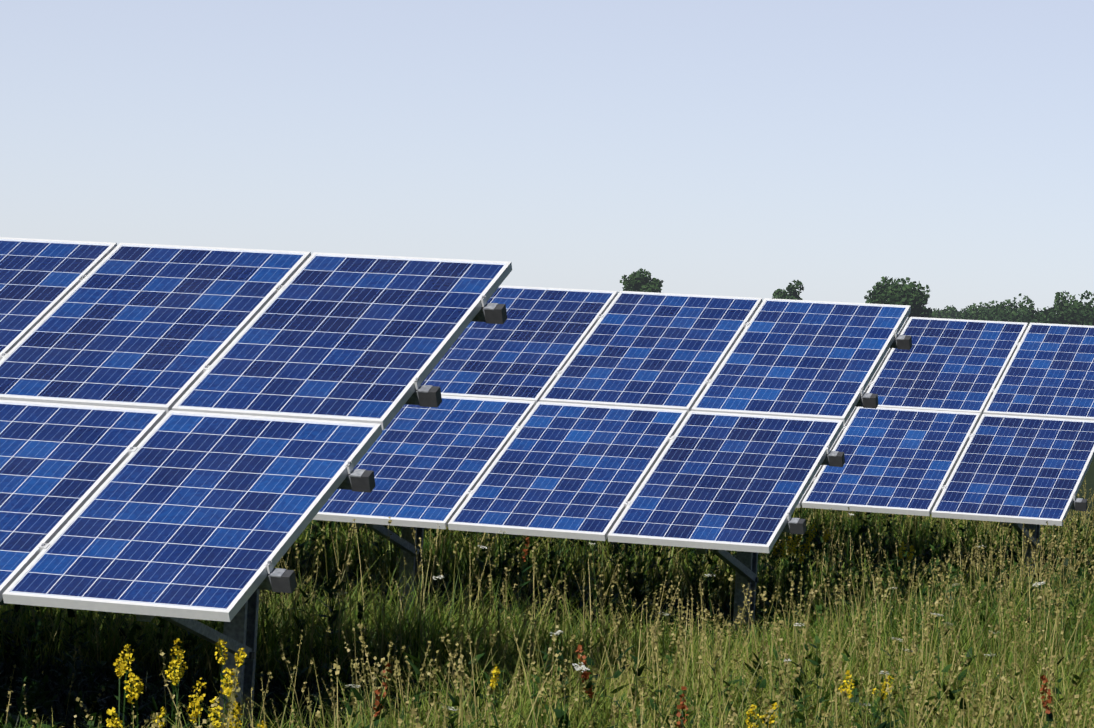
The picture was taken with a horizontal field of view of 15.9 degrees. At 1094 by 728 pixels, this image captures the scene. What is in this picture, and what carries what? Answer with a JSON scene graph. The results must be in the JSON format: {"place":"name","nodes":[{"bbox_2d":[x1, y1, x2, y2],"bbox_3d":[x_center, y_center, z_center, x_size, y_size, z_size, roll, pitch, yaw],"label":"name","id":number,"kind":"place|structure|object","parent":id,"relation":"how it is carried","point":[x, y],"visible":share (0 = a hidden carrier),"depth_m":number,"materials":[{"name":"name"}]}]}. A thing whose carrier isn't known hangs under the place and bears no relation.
{"place":"outdoors","nodes":[
{"label":"outdoors","id":0,"kind":"place"},
{"bbox_2d":[0,0,1093,313],"label":"sky","id":1,"kind":"structure","parent":0,"point":[736,148],"materials":[{"name":"blue"}]},
{"bbox_2d":[0,312,1093,727],"bbox_3d":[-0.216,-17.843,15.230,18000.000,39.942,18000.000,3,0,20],"label":"ground","id":2,"kind":"structure","parent":0,"point":[1086,486],"depth_m":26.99,"materials":[{"name":"green plant"}]},
{"bbox_2d":[0,237,511,727],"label":"solar array row","id":3,"kind":"object","parent":2,"relation":"on","point":[188,435],"visible":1,"depth_m":17.10,"materials":[{"name":"blue glass"}]},
{"bbox_2d":[73,523,913,727],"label":"goldenrod","id":4,"kind":"object","parent":2,"relation":"on","point":[224,680],"visible":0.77,"depth_m":15.05,"materials":[{"name":"yellow plant"}]},
{"bbox_2d":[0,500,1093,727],"bbox_3d":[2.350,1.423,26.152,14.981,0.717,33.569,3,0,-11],"label":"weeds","id":5,"kind":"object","parent":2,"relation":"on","point":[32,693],"visible":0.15,"depth_m":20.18,"materials":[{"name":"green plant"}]},
{"bbox_2d":[1,477,1093,727],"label":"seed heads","id":6,"kind":"object","parent":2,"relation":"on","point":[1037,577],"visible":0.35,"depth_m":18.48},
{"bbox_2d":[312,285,911,637],"bbox_3d":[-6.747,0.491,27.288,18.381,2.768,2.996,3,0,20],"label":"solar array row","id":7,"kind":"object","parent":2,"relation":"on","point":[702,424],"visible":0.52,"depth_m":24.52,"materials":[{"name":"blue glass"}]},
{"bbox_2d":[618,268,663,292],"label":"tree","id":8,"kind":"object","parent":2,"relation":"on","point":[638,281],"visible":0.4,"depth_m":558.58,"materials":[{"name":"green plant"}]},
{"bbox_2d":[317,509,1079,727],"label":"white umbels","id":9,"kind":"object","parent":2,"relation":"on","point":[584,667],"visible":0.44,"depth_m":17.39,"materials":[{"name":"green plant"}]},
{"bbox_2d":[373,536,1053,727],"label":"dock vegetation","id":10,"kind":"object","parent":2,"relation":"on","point":[682,705],"visible":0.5,"depth_m":13.02,"materials":[{"name":"brown plant"}]},
{"bbox_2d":[772,280,803,299],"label":"tree","id":11,"kind":"object","parent":2,"relation":"on","point":[793,292],"visible":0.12,"depth_m":597.83,"materials":[{"name":"green plant"}]},
{"bbox_2d":[486,317,1093,586],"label":"solar array row","id":12,"kind":"object","parent":2,"relation":"on","point":[982,420],"visible":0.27,"depth_m":30.55,"materials":[{"name":"blue glass"}]},
{"bbox_2d":[864,276,934,317],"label":"tree","id":13,"kind":"object","parent":2,"relation":"on","point":[897,293],"visible":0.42,"depth_m":515.38,"materials":[{"name":"green plant"}]},
{"bbox_2d":[923,305,957,318],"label":"tree","id":14,"kind":"object","parent":2,"relation":"on","point":[951,313],"visible":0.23,"depth_m":814.21,"materials":[{"name":"green plant"}]},
{"bbox_2d":[957,302,994,320],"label":"tree","id":15,"kind":"object","parent":2,"relation":"on","point":[974,312],"visible":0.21,"depth_m":694.32,"materials":[{"name":"green plant"}]},
{"bbox_2d":[983,293,1057,324],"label":"tree","id":16,"kind":"object","parent":2,"relation":"on","point":[1007,313],"visible":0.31,"depth_m":643.71,"materials":[{"name":"green plant"}]},
{"bbox_2d":[1027,290,1093,325],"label":"tree","id":17,"kind":"object","parent":2,"relation":"on","point":[1076,312],"visible":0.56,"depth_m":592.10,"materials":[{"name":"green plant"}]}
]}

